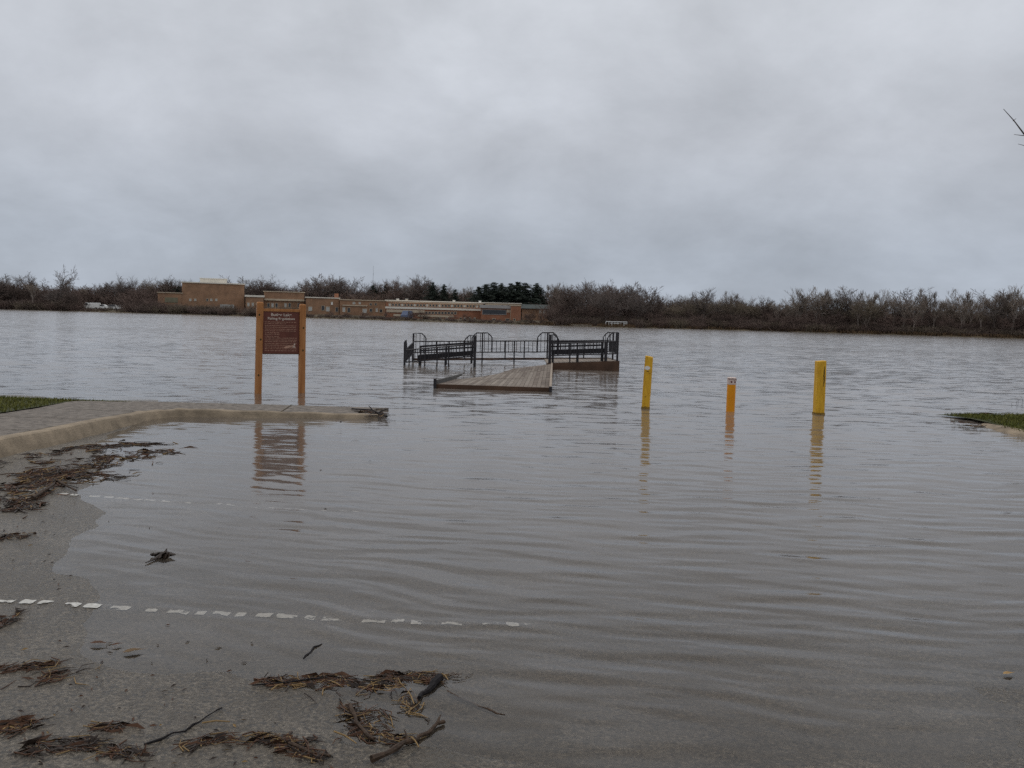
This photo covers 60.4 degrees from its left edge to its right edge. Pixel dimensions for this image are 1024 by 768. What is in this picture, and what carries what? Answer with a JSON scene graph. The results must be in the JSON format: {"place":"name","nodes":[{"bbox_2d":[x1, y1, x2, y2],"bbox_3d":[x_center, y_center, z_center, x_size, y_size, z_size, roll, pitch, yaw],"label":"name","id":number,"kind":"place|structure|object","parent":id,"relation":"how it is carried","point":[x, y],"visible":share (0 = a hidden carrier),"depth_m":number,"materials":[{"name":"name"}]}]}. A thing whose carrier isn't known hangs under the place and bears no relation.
{"place":"outdoors","nodes":[
{"label":"outdoors","id":0,"kind":"place"},
{"bbox_2d":[0,395,127,412],"bbox_3d":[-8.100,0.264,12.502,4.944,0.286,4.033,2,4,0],"label":"grass","id":1,"kind":"structure","parent":0,"point":[8,400],"depth_m":12.97,"materials":[{"name":"green plant"}]},
{"bbox_2d":[0,401,388,435],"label":"pavement","id":2,"kind":"structure","parent":0,"point":[55,414],"depth_m":12.65,"materials":[{"name":"concrete"}]},
{"bbox_2d":[0,367,1023,767],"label":"parking lot","id":3,"kind":"structure","parent":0,"point":[664,623],"depth_m":4.85,"materials":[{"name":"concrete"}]},
{"bbox_2d":[0,607,29,627],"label":"plant debris","id":4,"kind":"object","parent":3,"relation":"on","point":[12,619],"visible":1,"depth_m":4.32,"materials":[{"name":"brown plant"}]},
{"bbox_2d":[0,529,36,540],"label":"plant debris","id":5,"kind":"object","parent":3,"relation":"on","point":[7,535],"visible":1,"depth_m":5.82,"materials":[{"name":"brown plant"}]},
{"bbox_2d":[0,485,47,518],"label":"plant debris","id":6,"kind":"object","parent":3,"relation":"on","point":[22,501],"visible":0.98,"depth_m":6.73,"materials":[{"name":"brown plant"}]},
{"bbox_2d":[0,713,54,738],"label":"plant debris","id":7,"kind":"object","parent":3,"relation":"on","point":[16,724],"visible":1,"depth_m":3.19,"materials":[{"name":"brown plant"}]},
{"bbox_2d":[0,657,86,684],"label":"plant debris","id":8,"kind":"object","parent":3,"relation":"on","point":[40,665],"visible":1,"depth_m":3.73,"materials":[{"name":"brown plant"}]},
{"bbox_2d":[0,663,100,689],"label":"plant debris","id":9,"kind":"object","parent":3,"relation":"on","point":[45,679],"visible":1,"depth_m":3.65,"materials":[{"name":"brown plant"}]},
{"bbox_2d":[30,479,76,499],"bbox_3d":[-3.728,0.863,7.274,0.253,0.045,0.801,0,4,-14],"label":"twig","id":10,"kind":"object","parent":3,"relation":"on","point":[36,495],"visible":1,"depth_m":7.24,"materials":[{"name":"brown wood"}]},
{"bbox_2d":[7,730,156,767],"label":"plant debris","id":11,"kind":"object","parent":3,"relation":"on","point":[86,742],"visible":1,"depth_m":3.04,"materials":[{"name":"brown plant"}]},
{"bbox_2d":[83,720,144,733],"bbox_3d":[-1.450,1.253,3.206,0.228,0.026,0.101,2,4,0],"label":"plant debris","id":12,"kind":"object","parent":3,"relation":"on","point":[107,726],"visible":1,"depth_m":3.21,"materials":[{"name":"brown plant"}]},
{"bbox_2d":[145,549,175,562],"bbox_3d":[-2.213,1.068,5.462,0.136,0.061,0.207,5,5,38],"label":"driftwood chunk","id":13,"kind":"object","parent":3,"relation":"on","point":[164,555],"visible":1,"depth_m":5.48,"materials":[{"name":"brown plant"}]},
{"bbox_2d":[144,707,221,744],"bbox_3d":[-1.193,1.262,3.246,0.044,0.017,0.362,4,5,28],"label":"twig","id":14,"kind":"object","parent":3,"relation":"on","point":[167,735],"visible":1,"depth_m":3.19,"materials":[{"name":"black wood"}]},
{"bbox_2d":[8,489,358,511],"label":"stall markings","id":15,"kind":"object","parent":3,"relation":"on","point":[169,501],"visible":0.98,"depth_m":7.22,"materials":[{"name":"paint"}]},
{"bbox_2d":[0,408,377,457],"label":"kerb","id":16,"kind":"structure","parent":3,"relation":"on","point":[13,444],"depth_m":11.72,"materials":[{"name":"concrete"}]},
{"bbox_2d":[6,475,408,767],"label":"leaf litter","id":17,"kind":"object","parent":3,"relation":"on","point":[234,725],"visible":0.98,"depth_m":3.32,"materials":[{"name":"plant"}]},
{"bbox_2d":[171,730,323,755],"bbox_3d":[-0.933,1.277,3.133,0.534,0.032,0.193,1,4,-5],"label":"plant debris","id":18,"kind":"object","parent":3,"relation":"on","point":[206,740],"visible":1,"depth_m":3.15,"materials":[{"name":"brown plant"}]},
{"bbox_2d":[0,599,526,625],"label":"stall markings","id":19,"kind":"object","parent":3,"relation":"on","point":[96,605],"visible":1,"depth_m":4.55,"materials":[{"name":"paint"}]},
{"bbox_2d":[254,302,305,393],"bbox_3d":[-4.397,-0.331,16.678,0.944,2.418,0.119,0,5,-24],"label":"notice sign","id":20,"kind":"object","parent":3,"relation":"on","point":[280,331],"visible":1,"depth_m":16.61,"materials":[{"name":"brown wood"}]},
{"bbox_2d":[256,731,332,767],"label":"plant debris","id":21,"kind":"object","parent":3,"relation":"on","point":[278,743],"visible":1,"depth_m":3.09,"materials":[{"name":"brown plant"}]},
{"bbox_2d":[275,733,330,756],"bbox_3d":[-0.750,1.284,3.122,0.263,0.017,0.029,4,5,31],"label":"twig","id":22,"kind":"object","parent":3,"relation":"on","point":[294,744],"visible":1,"depth_m":3.11,"materials":[{"name":"brown wood"}]},
{"bbox_2d":[249,671,411,699],"bbox_3d":[-0.759,1.255,3.686,0.669,0.028,0.287,2,4,0],"label":"plant debris","id":23,"kind":"object","parent":3,"relation":"on","point":[374,687],"visible":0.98,"depth_m":3.69,"materials":[{"name":"brown plant"}]},
{"bbox_2d":[252,678,388,685],"bbox_3d":[-0.799,1.248,3.707,0.566,0.011,0.054,1,4,-9],"label":"twig","id":24,"kind":"object","parent":23,"relation":"on","point":[308,679],"visible":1,"depth_m":3.69,"materials":[{"name":"black wood"}]},
{"bbox_2d":[348,703,374,739],"bbox_3d":[-0.579,1.278,3.332,0.032,0.024,0.307,-1,5,-27],"label":"driftwood stick","id":25,"kind":"object","parent":3,"relation":"on","point":[357,723],"visible":1,"depth_m":3.31,"materials":[{"name":"brown wood"}]},
{"bbox_2d":[304,692,425,746],"bbox_3d":[-0.617,1.282,3.351,0.302,0.029,0.626,-2,6,-43],"label":"plant debris","id":26,"kind":"object","parent":3,"relation":"on","point":[356,730],"visible":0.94,"depth_m":3.29,"materials":[{"name":"brown plant"}]},
{"bbox_2d":[360,679,429,729],"bbox_3d":[-0.493,1.274,3.534,0.267,0.021,0.478,0,5,-19],"label":"plant debris","id":27,"kind":"object","parent":3,"relation":"on","point":[411,706],"visible":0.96,"depth_m":3.47,"materials":[{"name":"brown plant"}]},
{"bbox_2d":[369,715,444,762],"bbox_3d":[-0.376,1.286,3.203,0.065,0.034,0.408,4,5,35],"label":"driftwood stick","id":28,"kind":"object","parent":3,"relation":"on","point":[389,751],"visible":1,"depth_m":3.15,"materials":[{"name":"brown wood"}]},
{"bbox_2d":[344,669,472,685],"bbox_3d":[-0.443,1.257,3.773,0.549,0.027,0.176,2,4,0],"label":"plant debris","id":29,"kind":"object","parent":3,"relation":"on","point":[386,674],"visible":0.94,"depth_m":3.78,"materials":[{"name":"brown plant"}]},
{"bbox_2d":[417,673,443,699],"bbox_3d":[-0.340,1.260,3.655,0.038,0.037,0.223,3,5,17],"label":"driftwood stick","id":30,"kind":"object","parent":3,"relation":"on","point":[436,680],"visible":1,"depth_m":3.66,"materials":[{"name":"black wood"}]},
{"bbox_2d":[447,690,504,715],"bbox_3d":[-0.153,1.286,3.539,0.317,0.012,0.022,5,6,40],"label":"twig","id":31,"kind":"object","parent":3,"relation":"on","point":[473,703],"visible":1,"depth_m":3.53,"materials":[{"name":"brown wood"}]},
{"bbox_2d":[641,356,652,408],"bbox_3d":[2.379,0.317,15.623,0.192,1.638,0.133,3,4,14],"label":"bollard","id":32,"kind":"object","parent":3,"relation":"on","point":[647,381],"visible":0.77,"depth_m":15.54,"materials":[{"name":"yellow paint"}]},
{"bbox_2d":[726,377,736,411],"bbox_3d":[3.843,0.532,15.496,0.155,1.305,0.161,1,4,-5],"label":"bollard","id":33,"kind":"object","parent":3,"relation":"on","point":[731,392],"visible":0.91,"depth_m":15.41,"materials":[{"name":"yellow metal"}]},
{"bbox_2d":[812,360,825,414],"bbox_3d":[5.387,0.407,15.453,0.179,1.641,0.154,1,4,-7],"label":"bollard","id":34,"kind":"object","parent":3,"relation":"on","point":[819,389],"visible":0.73,"depth_m":15.37,"materials":[{"name":"yellow paint"}]},
{"bbox_2d":[982,423,1023,436],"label":"kerb","id":35,"kind":"structure","parent":3,"relation":"on","point":[1002,428],"depth_m":13.48,"materials":[{"name":"concrete"}]},
{"bbox_2d":[0,327,1023,517],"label":"water","id":36,"kind":"structure","parent":0,"point":[886,405],"depth_m":18.00,"materials":[{"name":"grey liquid"}]},
{"bbox_2d":[0,466,141,500],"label":"plant debris","id":37,"kind":"object","parent":36,"relation":"on","point":[49,479],"visible":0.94,"depth_m":7.61,"materials":[{"name":"brown plant"}]},
{"bbox_2d":[0,439,177,464],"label":"plant debris","id":38,"kind":"object","parent":36,"relation":"on","point":[127,444],"visible":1,"depth_m":9.58,"materials":[{"name":"brown plant"}]},
{"bbox_2d":[0,446,196,488],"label":"plant debris","id":39,"kind":"object","parent":36,"relation":"on","point":[107,458],"visible":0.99,"depth_m":8.46,"materials":[{"name":"brown plant"}]},
{"bbox_2d":[433,363,552,391],"bbox_3d":[-0.227,-0.109,22.729,2.531,0.535,8.278,2,4,3],"label":"gangway","id":40,"kind":"object","parent":36,"relation":"on","point":[538,378],"visible":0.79,"depth_m":20.27,"materials":[{"name":"grey wood"}]},
{"bbox_2d":[403,332,619,370],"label":"fishing pier","id":41,"kind":"structure","parent":36,"relation":"on","point":[603,362],"depth_m":27.11,"materials":[{"name":"black metal"}]},
{"bbox_2d":[0,309,1023,353],"bbox_3d":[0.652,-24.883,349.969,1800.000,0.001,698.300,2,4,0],"label":"open water","id":42,"kind":"structure","parent":0,"point":[158,322],"depth_m":94.06,"materials":[{"name":"grey liquid"}]},
{"bbox_2d":[0,0,1023,315],"label":"sky","id":43,"kind":"structure","parent":0,"point":[751,149],"materials":[{"name":"grey"}]},
{"bbox_2d":[5,309,1023,338],"bbox_3d":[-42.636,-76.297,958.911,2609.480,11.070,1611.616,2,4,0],"label":"terrain","id":44,"kind":"structure","parent":0,"point":[417,320],"depth_m":207.20,"materials":[{"name":"brown soil"}]},
{"bbox_2d":[0,281,19,301],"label":"bare tree","id":45,"kind":"object","parent":44,"relation":"on","point":[10,289],"visible":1,"depth_m":261.93,"materials":[{"name":"brown plant"}]},
{"bbox_2d":[0,273,27,299],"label":"bare tree","id":46,"kind":"object","parent":44,"relation":"on","point":[6,281],"visible":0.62,"depth_m":266.17,"materials":[{"name":"brown plant"}]},
{"bbox_2d":[10,271,47,297],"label":"bare tree","id":47,"kind":"object","parent":44,"relation":"on","point":[27,293],"visible":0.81,"depth_m":264.96,"materials":[{"name":"brown plant"}]},
{"bbox_2d":[53,264,78,308],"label":"bare tree","id":48,"kind":"object","parent":44,"relation":"on","point":[68,281],"visible":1,"depth_m":254.38,"materials":[{"name":"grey plant"}]},
{"bbox_2d":[108,273,147,293],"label":"bare tree","id":49,"kind":"object","parent":44,"relation":"on","point":[122,290],"visible":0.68,"depth_m":273.79,"materials":[{"name":"brown plant"}]},
{"bbox_2d":[153,275,179,292],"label":"bare tree","id":50,"kind":"object","parent":44,"relation":"on","point":[171,285],"visible":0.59,"depth_m":311.72,"materials":[{"name":"brown plant"}]},
{"bbox_2d":[157,292,181,305],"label":"school wing","id":51,"kind":"structure","parent":44,"relation":"on","point":[169,298],"depth_m":263.02,"materials":[{"name":"brown brick"}]},
{"bbox_2d":[181,278,244,312],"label":"school hall","id":52,"kind":"structure","parent":44,"relation":"on","point":[220,292],"depth_m":267.05,"materials":[{"name":"beige brick"}]},
{"bbox_2d":[245,295,264,309],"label":"school wing","id":53,"kind":"structure","parent":44,"relation":"on","point":[252,300],"depth_m":260.90,"materials":[{"name":"brown brick"}]},
{"bbox_2d":[263,291,304,308],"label":"school wing","id":54,"kind":"structure","parent":44,"relation":"on","point":[277,299],"depth_m":264.82,"materials":[{"name":"brown brick"}]},
{"bbox_2d":[298,273,328,296],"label":"bare tree","id":55,"kind":"object","parent":44,"relation":"on","point":[312,279],"visible":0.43,"depth_m":293.12,"materials":[{"name":"brown plant"}]},
{"bbox_2d":[305,293,339,314],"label":"school block","id":56,"kind":"structure","parent":44,"relation":"on","point":[322,305],"depth_m":261.09,"materials":[{"name":"beige brick"}]},
{"bbox_2d":[325,276,362,297],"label":"bare tree","id":57,"kind":"object","parent":44,"relation":"on","point":[337,289],"visible":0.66,"depth_m":289.35,"materials":[{"name":"brown plant"}]},
{"bbox_2d":[340,281,381,298],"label":"bare tree","id":58,"kind":"object","parent":44,"relation":"on","point":[352,291],"visible":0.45,"depth_m":288.15,"materials":[{"name":"brown plant"}]},
{"bbox_2d":[339,299,385,315],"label":"school block","id":59,"kind":"structure","parent":44,"relation":"on","point":[370,307],"depth_m":262.06,"materials":[{"name":"beige brick"}]},
{"bbox_2d":[376,280,407,299],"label":"bare tree","id":60,"kind":"object","parent":44,"relation":"on","point":[393,295],"visible":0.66,"depth_m":279.35,"materials":[{"name":"brown plant"}]},
{"bbox_2d":[383,275,414,300],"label":"bare tree","id":61,"kind":"object","parent":44,"relation":"on","point":[398,286],"visible":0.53,"depth_m":284.27,"materials":[{"name":"brown plant"}]},
{"bbox_2d":[400,275,439,297],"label":"bare tree","id":62,"kind":"object","parent":44,"relation":"on","point":[415,283],"visible":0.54,"depth_m":280.83,"materials":[{"name":"brown plant"}]},
{"bbox_2d":[407,279,442,300],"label":"bare tree","id":63,"kind":"object","parent":44,"relation":"on","point":[419,290],"visible":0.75,"depth_m":277.46,"materials":[{"name":"brown plant"}]},
{"bbox_2d":[385,306,480,319],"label":"school annex","id":64,"kind":"object","parent":44,"relation":"on","point":[434,312],"visible":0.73,"depth_m":225.29,"materials":[{"name":"orange brick"}]},
{"bbox_2d":[422,282,446,300],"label":"pine tree","id":65,"kind":"object","parent":44,"relation":"on","point":[432,290],"visible":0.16,"depth_m":262.18,"materials":[{"name":"green plant"}]},
{"bbox_2d":[385,300,484,318],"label":"school building","id":66,"kind":"structure","parent":44,"relation":"on","point":[431,304],"depth_m":237.01,"materials":[{"name":"beige brick"}]},
{"bbox_2d":[468,287,487,304],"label":"pine tree","id":67,"kind":"object","parent":44,"relation":"on","point":[479,291],"visible":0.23,"depth_m":255.82,"materials":[{"name":"green plant"}]},
{"bbox_2d":[480,305,510,320],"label":"school block","id":68,"kind":"structure","parent":44,"relation":"on","point":[494,312],"depth_m":213.26,"materials":[{"name":"orange brick"}]},
{"bbox_2d":[470,282,521,317],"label":"pine tree","id":69,"kind":"object","parent":44,"relation":"on","point":[493,294],"visible":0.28,"depth_m":255.75,"materials":[{"name":"green plant"}]},
{"bbox_2d":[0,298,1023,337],"bbox_3d":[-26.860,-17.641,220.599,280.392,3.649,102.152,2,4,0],"label":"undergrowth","id":70,"kind":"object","parent":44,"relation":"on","point":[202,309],"visible":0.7,"depth_m":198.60,"materials":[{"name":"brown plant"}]},
{"bbox_2d":[0,283,1023,328],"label":"undergrowth","id":71,"kind":"object","parent":44,"relation":"on","point":[118,299],"visible":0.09,"depth_m":266.71,"materials":[{"name":"brown plant"}]},
{"bbox_2d":[511,305,521,320],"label":"stair tower","id":72,"kind":"structure","parent":44,"relation":"on","point":[515,311],"depth_m":212.30,"materials":[{"name":"orange brick"}]},
{"bbox_2d":[500,282,542,316],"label":"pine tree","id":73,"kind":"object","parent":44,"relation":"on","point":[517,293],"visible":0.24,"depth_m":253.56,"materials":[{"name":"green plant"}]},
{"bbox_2d":[521,304,547,320],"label":"lodge","id":74,"kind":"structure","parent":44,"relation":"on","point":[529,307],"depth_m":235.30,"materials":[{"name":"beige brick"}]},
{"bbox_2d":[521,283,549,314],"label":"pine tree","id":75,"kind":"object","parent":44,"relation":"on","point":[537,289],"visible":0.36,"depth_m":254.77,"materials":[{"name":"green plant"}]},
{"bbox_2d":[547,284,595,318],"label":"bare tree","id":76,"kind":"object","parent":44,"relation":"on","point":[571,303],"visible":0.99,"depth_m":193.99,"materials":[{"name":"brown plant"}]},
{"bbox_2d":[559,281,603,311],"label":"bare tree","id":77,"kind":"object","parent":44,"relation":"on","point":[583,302],"visible":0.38,"depth_m":203.51,"materials":[{"name":"brown plant"}]},
{"bbox_2d":[587,288,632,320],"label":"bare tree","id":78,"kind":"object","parent":44,"relation":"on","point":[602,303],"visible":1,"depth_m":192.89,"materials":[{"name":"brown plant"}]},
{"bbox_2d":[593,279,633,316],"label":"bare tree","id":79,"kind":"object","parent":44,"relation":"on","point":[614,295],"visible":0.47,"depth_m":201.11,"materials":[{"name":"brown plant"}]},
{"bbox_2d":[616,281,659,314],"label":"bare tree","id":80,"kind":"object","parent":44,"relation":"on","point":[631,292],"visible":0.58,"depth_m":201.16,"materials":[{"name":"brown plant"}]},
{"bbox_2d":[622,292,655,319],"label":"bare tree","id":81,"kind":"object","parent":44,"relation":"on","point":[640,302],"visible":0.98,"depth_m":194.80,"materials":[{"name":"brown plant"}]},
{"bbox_2d":[626,286,674,312],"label":"bare tree","id":82,"kind":"object","parent":44,"relation":"on","point":[654,291],"visible":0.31,"depth_m":205.85,"materials":[{"name":"brown plant"}]},
{"bbox_2d":[651,294,676,314],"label":"bare tree","id":83,"kind":"object","parent":44,"relation":"on","point":[658,303],"visible":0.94,"depth_m":198.89,"materials":[{"name":"brown plant"}]},
{"bbox_2d":[669,300,698,316],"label":"bare tree","id":84,"kind":"object","parent":44,"relation":"on","point":[688,308],"visible":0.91,"depth_m":205.21,"materials":[{"name":"brown plant"}]},
{"bbox_2d":[685,287,735,317],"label":"bare tree","id":85,"kind":"object","parent":44,"relation":"on","point":[706,301],"visible":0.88,"depth_m":207.36,"materials":[{"name":"brown plant"}]},
{"bbox_2d":[718,291,739,315],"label":"bare tree","id":86,"kind":"object","parent":44,"relation":"on","point":[734,300],"visible":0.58,"depth_m":208.08,"materials":[{"name":"brown plant"}]},
{"bbox_2d":[712,297,752,320],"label":"bare tree","id":87,"kind":"object","parent":44,"relation":"on","point":[733,306],"visible":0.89,"depth_m":204.67,"materials":[{"name":"brown plant"}]},
{"bbox_2d":[756,295,782,317],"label":"bare tree","id":88,"kind":"object","parent":44,"relation":"on","point":[767,308],"visible":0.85,"depth_m":203.61,"materials":[{"name":"brown plant"}]},
{"bbox_2d":[785,288,813,317],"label":"bare tree","id":89,"kind":"object","parent":44,"relation":"on","point":[801,309],"visible":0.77,"depth_m":199.27,"materials":[{"name":"brown plant"}]},
{"bbox_2d":[804,287,831,323],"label":"bare tree","id":90,"kind":"object","parent":44,"relation":"on","point":[828,294],"visible":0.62,"depth_m":196.93,"materials":[{"name":"brown plant"}]},
{"bbox_2d":[810,290,847,316],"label":"bare tree","id":91,"kind":"object","parent":44,"relation":"on","point":[838,306],"visible":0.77,"depth_m":194.53,"materials":[{"name":"brown plant"}]},
{"bbox_2d":[817,305,861,327],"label":"bare tree","id":92,"kind":"object","parent":44,"relation":"on","point":[836,319],"visible":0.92,"depth_m":191.62,"materials":[{"name":"brown plant"}]},
{"bbox_2d":[821,287,868,323],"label":"bare tree","id":93,"kind":"object","parent":44,"relation":"on","point":[846,306],"visible":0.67,"depth_m":193.73,"materials":[{"name":"brown plant"}]},
{"bbox_2d":[845,295,884,328],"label":"bare tree","id":94,"kind":"object","parent":44,"relation":"on","point":[867,307],"visible":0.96,"depth_m":189.48,"materials":[{"name":"brown plant"}]},
{"bbox_2d":[860,289,894,324],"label":"bare tree","id":95,"kind":"object","parent":44,"relation":"on","point":[875,297],"visible":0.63,"depth_m":191.81,"materials":[{"name":"brown plant"}]},
{"bbox_2d":[871,308,918,328],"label":"bare tree","id":96,"kind":"object","parent":44,"relation":"on","point":[902,320],"visible":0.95,"depth_m":187.96,"materials":[{"name":"brown plant"}]},
{"bbox_2d":[877,287,933,320],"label":"bare tree","id":97,"kind":"object","parent":44,"relation":"on","point":[904,308],"visible":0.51,"depth_m":193.94,"materials":[{"name":"brown plant"}]},
{"bbox_2d":[909,288,937,327],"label":"bare tree","id":98,"kind":"object","parent":44,"relation":"on","point":[928,300],"visible":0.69,"depth_m":190.65,"materials":[{"name":"brown plant"}]},
{"bbox_2d":[926,297,955,324],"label":"bare tree","id":99,"kind":"object","parent":44,"relation":"on","point":[942,306],"visible":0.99,"depth_m":185.87,"materials":[{"name":"brown plant"}]},
{"bbox_2d":[946,289,976,322],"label":"bare tree","id":100,"kind":"object","parent":44,"relation":"on","point":[966,300],"visible":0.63,"depth_m":187.72,"materials":[{"name":"brown plant"}]},
{"bbox_2d":[951,297,971,329],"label":"bare tree","id":101,"kind":"object","parent":44,"relation":"on","point":[964,317],"visible":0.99,"depth_m":183.12,"materials":[{"name":"brown plant"}]},
{"bbox_2d":[969,301,987,328],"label":"bare tree","id":102,"kind":"object","parent":44,"relation":"on","point":[977,307],"visible":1,"depth_m":181.11,"materials":[{"name":"brown plant"}]},
{"bbox_2d":[972,289,1021,327],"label":"bare tree","id":103,"kind":"object","parent":44,"relation":"on","point":[995,308],"visible":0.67,"depth_m":181.11,"materials":[{"name":"brown plant"}]},
{"bbox_2d":[991,286,1023,322],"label":"bare tree","id":104,"kind":"object","parent":44,"relation":"on","point":[1006,309],"visible":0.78,"depth_m":180.29,"materials":[{"name":"brown plant"}]},
{"bbox_2d":[1005,289,1023,331],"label":"bare tree","id":105,"kind":"object","parent":44,"relation":"on","point":[1020,300],"visible":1,"depth_m":177.52,"materials":[{"name":"brown plant"}]},
{"bbox_2d":[944,412,1023,431],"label":"grass","id":106,"kind":"structure","parent":0,"point":[1014,420],"depth_m":14.80,"materials":[{"name":"green plant"}]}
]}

